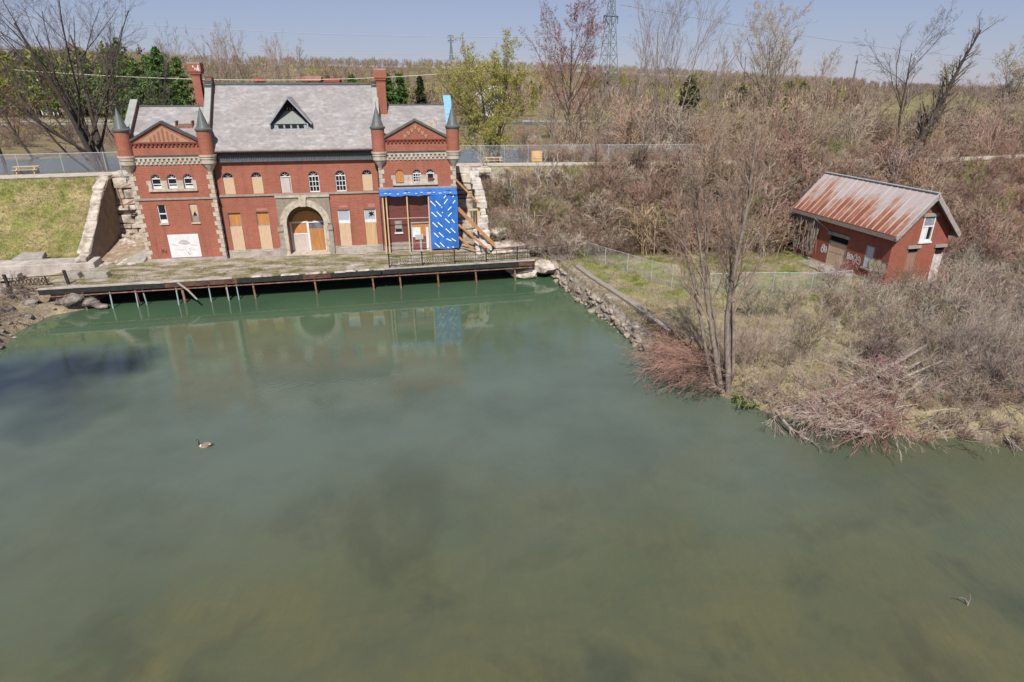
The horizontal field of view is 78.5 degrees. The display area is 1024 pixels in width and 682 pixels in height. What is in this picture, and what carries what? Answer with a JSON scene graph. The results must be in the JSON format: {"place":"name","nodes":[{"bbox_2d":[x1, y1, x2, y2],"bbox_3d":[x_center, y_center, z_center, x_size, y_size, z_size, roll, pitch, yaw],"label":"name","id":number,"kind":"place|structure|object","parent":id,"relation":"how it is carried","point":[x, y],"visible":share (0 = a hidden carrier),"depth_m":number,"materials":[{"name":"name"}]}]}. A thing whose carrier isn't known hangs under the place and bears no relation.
{"place":"outdoors","nodes":[
{"label":"outdoors","id":0,"kind":"place"},
{"bbox_2d":[0,149,551,174],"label":"canal water","id":1,"kind":"structure","parent":0,"point":[50,165],"depth_m":86.45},
{"bbox_2d":[0,273,1023,681],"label":"pond water","id":2,"kind":"structure","parent":0,"point":[500,477],"depth_m":28.42,"materials":[{"name":"liquid"}]},
{"bbox_2d":[510,266,537,278],"bbox_3d":[1.212,-6.830,62.421,2.789,1.452,1.769,0,22,0],"label":"shore boulder","id":3,"kind":"object","parent":2,"relation":"in","point":[525,273],"visible":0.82,"depth_m":61.83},
{"bbox_2d":[550,264,648,353],"bbox_3d":[6.769,-3.352,53.924,1.671,1.700,21.153,-6,23,-15],"label":"rubble","id":4,"kind":"object","parent":2,"relation":"in","point":[624,328],"visible":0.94,"depth_m":52.39,"materials":[{"name":"beige stone"}]},
{"bbox_2d":[775,412,824,453],"bbox_3d":[15.918,5.266,34.445,1.903,1.666,3.600,-16,27,-33],"label":"fallen trunk","id":5,"kind":"object","parent":2,"relation":"in","point":[786,424],"visible":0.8,"depth_m":34.35,"materials":[{"name":"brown wood"}]},
{"bbox_2d":[0,62,1023,444],"bbox_3d":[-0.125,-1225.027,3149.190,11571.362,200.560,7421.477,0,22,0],"label":"ground","id":6,"kind":"structure","parent":0,"point":[44,310],"depth_m":59.27,"materials":[{"name":"plant"}]},
{"bbox_2d":[0,285,9,295],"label":"abutment","id":7,"kind":"object","parent":6,"relation":"on","point":[5,294],"visible":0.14,"depth_m":52.84,"materials":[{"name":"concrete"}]},
{"bbox_2d":[2,270,69,291],"bbox_3d":[-41.581,-5.003,52.898,7.620,1.650,0.200,-4,23,-9],"label":"iron railing","id":8,"kind":"object","parent":7,"relation":"on","point":[5,278],"visible":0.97,"depth_m":53.04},
{"bbox_2d":[0,73,34,158],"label":"bare tree","id":9,"kind":"object","parent":6,"relation":"on","point":[19,139],"visible":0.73,"depth_m":90.12,"materials":[{"name":"brown plant"}]},
{"bbox_2d":[0,266,42,299],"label":"dry bush","id":10,"kind":"object","parent":6,"relation":"on","point":[6,291],"visible":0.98,"depth_m":52.42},
{"bbox_2d":[0,1,83,163],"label":"bare tree","id":11,"kind":"object","parent":6,"relation":"on","point":[3,161],"visible":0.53,"depth_m":83.50,"materials":[{"name":"brown plant"}]},
{"bbox_2d":[0,176,94,259],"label":"bank grass","id":12,"kind":"structure","parent":6,"relation":"on","point":[32,201],"depth_m":61.66,"materials":[{"name":"green plant"}]},
{"bbox_2d":[0,257,102,277],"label":"wall","id":13,"kind":"structure","parent":6,"relation":"on","point":[48,266],"depth_m":57.45,"materials":[{"name":"concrete"}]},
{"bbox_2d":[12,252,47,260],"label":"slab","id":14,"kind":"structure","parent":13,"relation":"on","point":[26,256],"depth_m":58.33,"materials":[{"name":"concrete"}]},
{"bbox_2d":[55,293,83,307],"bbox_3d":[-37.574,-3.534,53.243,2.311,1.399,1.468,0,22,0],"label":"boulder","id":15,"kind":"object","parent":6,"relation":"on","point":[70,302],"visible":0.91,"depth_m":52.83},
{"bbox_2d":[0,0,155,171],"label":"bare tree","id":16,"kind":"object","parent":6,"relation":"on","point":[88,143],"visible":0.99,"depth_m":71.01,"materials":[{"name":"brown plant"}]},
{"bbox_2d":[0,37,171,118],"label":"green woodland","id":17,"kind":"object","parent":6,"relation":"on","point":[54,104],"visible":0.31,"depth_m":194.95,"materials":[{"name":"green plant"}]},
{"bbox_2d":[75,173,121,262],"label":"retaining wall","id":18,"kind":"structure","parent":6,"relation":"on","point":[102,233],"depth_m":61.46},
{"bbox_2d":[99,232,143,266],"bbox_3d":[-37.552,-9.149,62.120,4.503,1.924,8.020,-4,23,-9],"label":"rubble","id":19,"kind":"object","parent":6,"relation":"on","point":[128,237],"visible":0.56,"depth_m":63.18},
{"bbox_2d":[109,61,133,122],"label":"evergreen","id":20,"kind":"object","parent":6,"relation":"on","point":[125,109],"visible":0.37,"depth_m":138.29,"materials":[{"name":"green plant"}]},
{"bbox_2d":[70,0,177,138],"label":"bare tree","id":21,"kind":"object","parent":6,"relation":"on","point":[139,99],"visible":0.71,"depth_m":75.26,"materials":[{"name":"brown plant"}]},
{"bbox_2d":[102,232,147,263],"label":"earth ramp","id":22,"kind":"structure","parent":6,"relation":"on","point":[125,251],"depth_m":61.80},
{"bbox_2d":[112,170,141,233],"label":"rock wall","id":23,"kind":"structure","parent":6,"relation":"on","point":[128,218],"depth_m":64.80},
{"bbox_2d":[120,59,150,120],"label":"evergreen","id":24,"kind":"object","parent":6,"relation":"on","point":[134,66],"visible":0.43,"depth_m":128.79,"materials":[{"name":"green plant"}]},
{"bbox_2d":[141,45,188,104],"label":"evergreen","id":25,"kind":"object","parent":6,"relation":"on","point":[155,56],"visible":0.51,"depth_m":117.34,"materials":[{"name":"green plant"}]},
{"bbox_2d":[170,56,196,104],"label":"evergreen","id":26,"kind":"object","parent":6,"relation":"on","point":[183,90],"visible":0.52,"depth_m":128.69,"materials":[{"name":"green plant"}]},
{"bbox_2d":[195,26,228,81],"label":"bare tree","id":27,"kind":"object","parent":6,"relation":"on","point":[216,57],"visible":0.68,"depth_m":154.17,"materials":[{"name":"brown plant"}]},
{"bbox_2d":[208,21,237,81],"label":"bare tree","id":28,"kind":"object","parent":6,"relation":"on","point":[225,67],"visible":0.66,"depth_m":158.95,"materials":[{"name":"brown plant"}]},
{"bbox_2d":[209,17,247,81],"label":"bare tree","id":29,"kind":"object","parent":6,"relation":"on","point":[241,35],"visible":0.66,"depth_m":162.07,"materials":[{"name":"brown plant"}]},
{"bbox_2d":[0,111,477,149],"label":"thicket","id":30,"kind":"object","parent":6,"relation":"on","point":[32,135],"visible":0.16,"depth_m":119.25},
{"bbox_2d":[252,35,287,81],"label":"bare tree","id":31,"kind":"object","parent":6,"relation":"on","point":[276,73],"visible":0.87,"depth_m":161.25,"materials":[{"name":"brown plant"}]},
{"bbox_2d":[111,62,460,261],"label":"brick powerhouse","id":32,"kind":"structure","parent":6,"relation":"on","point":[223,170],"depth_m":60.06,"materials":[{"name":"brick"}]},
{"bbox_2d":[228,213,246,252],"bbox_3d":[-26.805,-10.578,61.155,1.320,3.850,0.320,-4,23,-9],"label":"window","id":33,"kind":"structure","parent":32,"relation":"in","point":[235,221],"depth_m":61.06,"materials":[{"name":"brown wood"}]},
{"bbox_2d":[256,212,274,250],"bbox_3d":[-24.256,-10.749,61.569,1.320,3.850,0.320,-4,23,-9],"label":"window","id":34,"kind":"structure","parent":32,"relation":"in","point":[263,220],"depth_m":61.46,"materials":[{"name":"brown wood"}]},
{"bbox_2d":[289,211,326,250],"bbox_3d":[-20.577,-11.163,63.329,3.460,4.030,0.175,-4,23,-9],"label":"door","id":35,"kind":"structure","parent":32,"relation":"in","point":[307,230],"depth_m":63.33,"materials":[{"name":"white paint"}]},
{"bbox_2d":[337,209,353,247],"bbox_3d":[-16.721,-11.254,62.791,1.320,3.850,0.320,-4,23,-9],"label":"window","id":36,"kind":"structure","parent":32,"relation":"in","point":[343,215],"depth_m":62.69,"materials":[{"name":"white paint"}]},
{"bbox_2d":[364,209,378,246],"bbox_3d":[-14.208,-11.422,63.198,1.320,3.850,0.320,-4,23,-9],"label":"window","id":37,"kind":"structure","parent":32,"relation":"in","point":[369,214],"depth_m":63.10,"materials":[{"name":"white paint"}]},
{"bbox_2d":[411,222,429,250],"bbox_3d":[-9.255,-10.559,63.532,1.840,3.000,0.167,-4,23,-9],"label":"door","id":38,"kind":"structure","parent":32,"relation":"in","point":[420,234],"depth_m":63.47,"materials":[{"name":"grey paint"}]},
{"bbox_2d":[37,248,534,309],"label":"platform","id":39,"kind":"structure","parent":6,"relation":"on","point":[187,280],"depth_m":58.46,"materials":[{"name":"concrete"}]},
{"bbox_2d":[53,253,525,286],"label":"deck weeds","id":40,"kind":"object","parent":39,"relation":"on","point":[225,273],"visible":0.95,"depth_m":57.70,"materials":[{"name":"green plant"}]},
{"bbox_2d":[387,244,566,267],"bbox_3d":[-2.834,-8.229,60.039,17.835,1.360,0.822,-6,23,-14],"label":"iron railing","id":41,"kind":"object","parent":39,"relation":"on","point":[485,254],"visible":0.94,"depth_m":59.78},
{"bbox_2d":[13,48,600,54],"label":"cable","id":42,"kind":"object","parent":6,"relation":"attached to","point":[382,54],"visible":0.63,"depth_m":234.68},
{"bbox_2d":[385,72,398,103],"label":"evergreen","id":43,"kind":"object","parent":6,"relation":"on","point":[391,97],"visible":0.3,"depth_m":109.04,"materials":[{"name":"green plant"}]},
{"bbox_2d":[394,72,409,103],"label":"evergreen","id":44,"kind":"object","parent":6,"relation":"on","point":[401,91],"visible":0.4,"depth_m":114.56,"materials":[{"name":"green plant"}]},
{"bbox_2d":[379,187,458,253],"bbox_3d":[-9.159,-11.961,62.550,7.550,6.340,0.959,-4,23,-9],"label":"tarpaulin shelter","id":45,"kind":"object","parent":6,"relation":"on","point":[443,215],"visible":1,"depth_m":62.25,"materials":[{"name":"plastic"}]},
{"bbox_2d":[413,76,428,103],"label":"evergreen","id":46,"kind":"object","parent":6,"relation":"on","point":[421,97],"visible":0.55,"depth_m":138.84,"materials":[{"name":"green plant"}]},
{"bbox_2d":[0,45,868,118],"bbox_3d":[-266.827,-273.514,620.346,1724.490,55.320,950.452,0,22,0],"label":"woodland","id":47,"kind":"object","parent":6,"relation":"on","point":[616,99],"visible":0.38,"depth_m":426.67,"materials":[{"name":"plant"}]},
{"bbox_2d":[456,166,491,238],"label":"rock wall","id":48,"kind":"structure","parent":6,"relation":"on","point":[464,203],"depth_m":68.70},
{"bbox_2d":[469,170,491,253],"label":"retaining wall","id":49,"kind":"structure","parent":6,"relation":"on","point":[478,194],"depth_m":64.79,"materials":[{"name":"stone"}]},
{"bbox_2d":[0,98,972,155],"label":"budding scrub","id":50,"kind":"object","parent":6,"relation":"on","point":[60,131],"visible":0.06,"depth_m":114.81,"materials":[{"name":"brown plant"}]},
{"bbox_2d":[430,28,545,160],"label":"willow","id":51,"kind":"object","parent":6,"relation":"on","point":[490,135],"visible":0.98,"depth_m":84.73,"materials":[{"name":"green plant"}]},
{"bbox_2d":[173,60,836,116],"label":"budding woodland","id":52,"kind":"object","parent":6,"relation":"on","point":[534,91],"visible":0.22,"depth_m":333.75,"materials":[{"name":"brown plant"}]},
{"bbox_2d":[0,152,1023,191],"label":"verge grass","id":53,"kind":"structure","parent":6,"relation":"on","point":[463,162],"depth_m":71.06,"materials":[{"name":"green plant"}]},
{"bbox_2d":[531,258,555,273],"bbox_3d":[3.018,-7.432,62.542,2.815,1.739,2.206,0,22,0],"label":"shore boulder","id":54,"kind":"object","parent":6,"relation":"on","point":[542,266],"visible":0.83,"depth_m":61.77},
{"bbox_2d":[537,55,573,161],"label":"bare tree","id":55,"kind":"object","parent":6,"relation":"on","point":[553,123],"visible":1,"depth_m":77.41,"materials":[{"name":"brown plant"}]},
{"bbox_2d":[524,230,592,264],"bbox_3d":[4.421,-9.223,62.944,5.998,3.659,7.220,-9,24,-21],"label":"dry bush","id":56,"kind":"object","parent":6,"relation":"on","point":[557,255],"visible":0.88,"depth_m":61.78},
{"bbox_2d":[518,0,612,146],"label":"bare tree","id":57,"kind":"object","parent":6,"relation":"on","point":[563,49],"visible":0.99,"depth_m":93.85,"materials":[{"name":"brown plant"}]},
{"bbox_2d":[469,161,675,257],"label":"bank thicket","id":58,"kind":"object","parent":6,"relation":"on","point":[495,196],"visible":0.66,"depth_m":66.59,"materials":[{"name":"plant"}]},
{"bbox_2d":[593,0,619,111],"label":"transmission tower","id":59,"kind":"structure","parent":6,"relation":"on","point":[609,28],"depth_m":235.13,"materials":[{"name":"grey metal"}]},
{"bbox_2d":[2,13,611,36],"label":"cable","id":60,"kind":"object","parent":59,"relation":"attached to","point":[284,32],"visible":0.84,"depth_m":229.29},
{"bbox_2d":[552,259,673,352],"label":"sea wall","id":61,"kind":"structure","parent":6,"relation":"on","point":[618,313],"depth_m":51.20,"materials":[{"name":"grey stone"}]},
{"bbox_2d":[555,257,676,342],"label":"wall grass","id":62,"kind":"structure","parent":61,"relation":"on","point":[620,307],"depth_m":49.70,"materials":[{"name":"grey plant"}]},
{"bbox_2d":[627,37,661,110],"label":"bare tree","id":63,"kind":"object","parent":6,"relation":"on","point":[636,86],"visible":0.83,"depth_m":128.99,"materials":[{"name":"brown plant"}]},
{"bbox_2d":[474,140,848,256],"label":"pale stems","id":64,"kind":"object","parent":6,"relation":"on","point":[538,176],"visible":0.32,"depth_m":68.93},
{"bbox_2d":[617,289,724,396],"bbox_3d":[10.706,1.029,40.486,7.258,7.244,8.437,0,22,0],"label":"bush","id":65,"kind":"object","parent":6,"relation":"on","point":[676,354],"visible":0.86,"depth_m":40.28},
{"bbox_2d":[676,73,701,140],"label":"evergreen","id":66,"kind":"object","parent":6,"relation":"on","point":[692,90],"visible":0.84,"depth_m":115.29,"materials":[{"name":"green plant"}]},
{"bbox_2d":[648,336,736,403],"bbox_3d":[10.975,1.680,38.350,5.370,4.347,4.132,0,22,0],"label":"brush pile","id":67,"kind":"object","parent":6,"relation":"on","point":[695,378],"visible":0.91,"depth_m":38.18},
{"bbox_2d":[624,0,780,158],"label":"bare tree","id":68,"kind":"object","parent":6,"relation":"on","point":[670,63],"visible":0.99,"depth_m":81.45,"materials":[{"name":"brown plant"}]},
{"bbox_2d":[542,139,877,162],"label":"fence brush","id":69,"kind":"object","parent":6,"relation":"on","point":[576,154],"visible":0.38,"depth_m":77.82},
{"bbox_2d":[708,35,734,112],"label":"bare tree","id":70,"kind":"object","parent":6,"relation":"on","point":[722,69],"visible":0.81,"depth_m":138.19,"materials":[{"name":"brown plant"}]},
{"bbox_2d":[653,60,801,394],"bbox_3d":[11.828,-5.749,35.903,7.368,18.886,5.996,8,24,19],"label":"bare tree","id":71,"kind":"object","parent":6,"relation":"on","point":[729,329],"visible":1,"depth_m":36.05,"materials":[{"name":"brown plant"}]},
{"bbox_2d":[703,306,793,380],"bbox_3d":[14.109,0.104,38.397,6.134,4.679,7.264,13,26,29],"label":"dry bush","id":72,"kind":"object","parent":6,"relation":"on","point":[754,349],"visible":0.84,"depth_m":38.89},
{"bbox_2d":[704,360,816,414],"bbox_3d":[14.580,2.480,36.898,5.821,2.701,4.237,17,28,35],"label":"brush pile","id":73,"kind":"object","parent":6,"relation":"on","point":[757,388],"visible":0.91,"depth_m":36.74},
{"bbox_2d":[559,141,970,257],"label":"yard thicket","id":74,"kind":"object","parent":6,"relation":"on","point":[613,178],"visible":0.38,"depth_m":67.91,"materials":[{"name":"plant"}]},
{"bbox_2d":[716,0,818,116],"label":"budding tree","id":75,"kind":"object","parent":6,"relation":"on","point":[777,55],"visible":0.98,"depth_m":126.08,"materials":[{"name":"brown plant"}]},
{"bbox_2d":[512,114,1023,161],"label":"thicket","id":76,"kind":"object","parent":6,"relation":"on","point":[534,137],"visible":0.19,"depth_m":92.25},
{"bbox_2d":[537,84,1023,160],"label":"saplings","id":77,"kind":"object","parent":6,"relation":"on","point":[624,132],"visible":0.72,"depth_m":91.46,"materials":[{"name":"plant"}]},
{"bbox_2d":[570,239,1023,443],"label":"dry grass","id":78,"kind":"structure","parent":6,"relation":"on","point":[688,295],"depth_m":51.45,"materials":[{"name":"beige plant"}]},
{"bbox_2d":[592,170,1022,264],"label":"brush grass","id":79,"kind":"structure","parent":6,"relation":"on","point":[637,255],"depth_m":63.59,"materials":[{"name":"beige plant"}]},
{"bbox_2d":[618,107,1023,257],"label":"yard saplings","id":80,"kind":"object","parent":6,"relation":"on","point":[966,211],"visible":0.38,"depth_m":68.37,"materials":[{"name":"plant"}]},
{"bbox_2d":[800,45,843,115],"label":"budding tree","id":81,"kind":"object","parent":6,"relation":"on","point":[822,76],"visible":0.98,"depth_m":134.71,"materials":[{"name":"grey plant"}]},
{"bbox_2d":[768,352,901,444],"bbox_3d":[17.593,3.226,35.331,6.965,4.136,7.531,0,22,0],"label":"brush pile","id":82,"kind":"object","parent":6,"relation":"on","point":[805,401],"visible":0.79,"depth_m":34.74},
{"bbox_2d":[764,358,947,462],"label":"dead branches","id":83,"kind":"object","parent":6,"relation":"on","point":[866,428],"visible":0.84,"depth_m":33.71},
{"bbox_2d":[696,73,1023,112],"bbox_3d":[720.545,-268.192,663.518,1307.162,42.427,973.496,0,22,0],"label":"hedgerows","id":84,"kind":"object","parent":6,"relation":"on","point":[914,88],"visible":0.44,"depth_m":346.91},
{"bbox_2d":[798,344,926,414],"bbox_3d":[20.996,2.594,36.979,11.049,2.845,1.325,-12,25,-26],"label":"fallen trunk","id":85,"kind":"object","parent":6,"relation":"on","point":[910,354],"visible":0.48,"depth_m":36.31,"materials":[{"name":"brown wood"}]},
{"bbox_2d":[708,241,1023,400],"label":"grey stalks","id":86,"kind":"object","parent":6,"relation":"on","point":[948,292],"visible":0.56,"depth_m":47.10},
{"bbox_2d":[726,250,1023,404],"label":"upright stems","id":87,"kind":"object","parent":6,"relation":"on","point":[891,345],"visible":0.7,"depth_m":42.72,"materials":[{"name":"plant"}]},
{"bbox_2d":[791,172,960,286],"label":"brick house","id":88,"kind":"structure","parent":6,"relation":"on","point":[865,225],"depth_m":55.68,"materials":[{"name":"brick"}]},
{"bbox_2d":[787,213,821,256],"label":"dry vines","id":89,"kind":"object","parent":88,"relation":"attached to","point":[811,237],"visible":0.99,"depth_m":62.53,"materials":[{"name":"plant"}]},
{"bbox_2d":[825,231,850,267],"bbox_3d":[30.935,-8.537,59.580,0.400,3.340,2.900,-5,23,-13],"label":"door","id":90,"kind":"structure","parent":88,"relation":"in","point":[833,246],"depth_m":59.55,"materials":[{"name":"brown wood"}]},
{"bbox_2d":[904,245,921,269],"bbox_3d":[34.571,-7.205,54.299,1.400,2.210,0.320,-5,23,-13],"label":"window","id":91,"kind":"structure","parent":88,"relation":"in","point":[910,260],"depth_m":54.28,"materials":[{"name":"brown wood"}]},
{"bbox_2d":[917,213,939,243],"bbox_3d":[35.493,-9.636,53.546,1.600,2.580,0.320,-5,23,-13],"label":"window","id":92,"kind":"structure","parent":88,"relation":"in","point":[930,218],"depth_m":53.50,"materials":[{"name":"white paint"}]},
{"bbox_2d":[927,244,947,280],"bbox_3d":[37.286,-6.812,55.195,1.300,3.500,0.320,-5,23,-13],"label":"door","id":93,"kind":"structure","parent":88,"relation":"in","point":[939,247],"depth_m":55.04,"materials":[{"name":"white wood"}]},
{"bbox_2d":[791,342,966,449],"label":"dead branches","id":94,"kind":"object","parent":6,"relation":"on","point":[897,383],"visible":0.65,"depth_m":34.73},
{"bbox_2d":[736,306,1023,403],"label":"shore stalks","id":95,"kind":"object","parent":6,"relation":"on","point":[787,344],"visible":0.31,"depth_m":40.23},
{"bbox_2d":[801,352,959,457],"bbox_3d":[19.201,3.548,34.371,8.015,6.014,7.242,-17,28,-36],"label":"brush pile","id":96,"kind":"object","parent":6,"relation":"on","point":[869,415],"visible":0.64,"depth_m":34.11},
{"bbox_2d":[739,282,1023,401],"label":"shore brush","id":97,"kind":"object","parent":6,"relation":"on","point":[847,355],"visible":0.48,"depth_m":40.92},
{"bbox_2d":[739,123,1023,278],"bbox_3d":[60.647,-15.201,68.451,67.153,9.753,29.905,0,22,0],"label":"pink thicket","id":98,"kind":"object","parent":6,"relation":"on","point":[982,176],"visible":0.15,"depth_m":72.44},
{"bbox_2d":[851,0,962,138],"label":"bare tree","id":99,"kind":"object","parent":6,"relation":"on","point":[905,85],"visible":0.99,"depth_m":90.64,"materials":[{"name":"brown plant"}]},
{"bbox_2d":[827,373,1023,447],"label":"waterline brush","id":100,"kind":"object","parent":6,"relation":"on","point":[952,396],"visible":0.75,"depth_m":34.28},
{"bbox_2d":[878,345,976,416],"bbox_3d":[24.319,2.426,36.195,9.614,2.454,2.092,-12,25,-27],"label":"fallen trunk","id":101,"kind":"object","parent":6,"relation":"on","point":[925,377],"visible":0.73,"depth_m":35.80,"materials":[{"name":"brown wood"}]},
{"bbox_2d":[915,61,960,156],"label":"leaning tree","id":102,"kind":"object","parent":6,"relation":"on","point":[929,134],"visible":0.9,"depth_m":79.08,"materials":[{"name":"brown plant"}]},
{"bbox_2d":[874,315,1023,400],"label":"dry bush","id":103,"kind":"object","parent":6,"relation":"on","point":[957,346],"visible":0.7,"depth_m":36.37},
{"bbox_2d":[906,9,1002,156],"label":"leaning tree","id":104,"kind":"object","parent":6,"relation":"on","point":[923,130],"visible":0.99,"depth_m":78.34,"materials":[{"name":"brown plant"}]},
{"bbox_2d":[897,371,1023,454],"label":"brush pile","id":105,"kind":"object","parent":6,"relation":"on","point":[975,417],"visible":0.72,"depth_m":33.67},
{"bbox_2d":[898,359,1023,436],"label":"dead branches","id":106,"kind":"object","parent":6,"relation":"on","point":[950,398],"visible":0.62,"depth_m":34.83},
{"bbox_2d":[947,73,992,129],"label":"bare tree","id":107,"kind":"object","parent":6,"relation":"on","point":[963,100],"visible":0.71,"depth_m":109.75,"materials":[{"name":"brown plant"}]},
{"bbox_2d":[920,293,1023,379],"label":"dry bush","id":108,"kind":"object","parent":6,"relation":"on","point":[982,321],"visible":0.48,"depth_m":38.97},
{"bbox_2d":[937,243,1023,296],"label":"edge brush","id":109,"kind":"object","parent":6,"relation":"on","point":[972,260],"visible":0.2,"depth_m":55.43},
{"bbox_2d":[969,35,1023,119],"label":"budding tree","id":110,"kind":"object","parent":6,"relation":"on","point":[1011,81],"visible":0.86,"depth_m":120.42,"materials":[{"name":"brown plant"}]},
{"bbox_2d":[0,154,1023,178],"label":"gravel path","id":111,"kind":"structure","parent":0,"point":[102,173],"depth_m":72.77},
{"bbox_2d":[0,0,1023,90],"label":"sky","id":112,"kind":"structure","parent":0,"point":[481,22],"materials":[{"name":"blue"}]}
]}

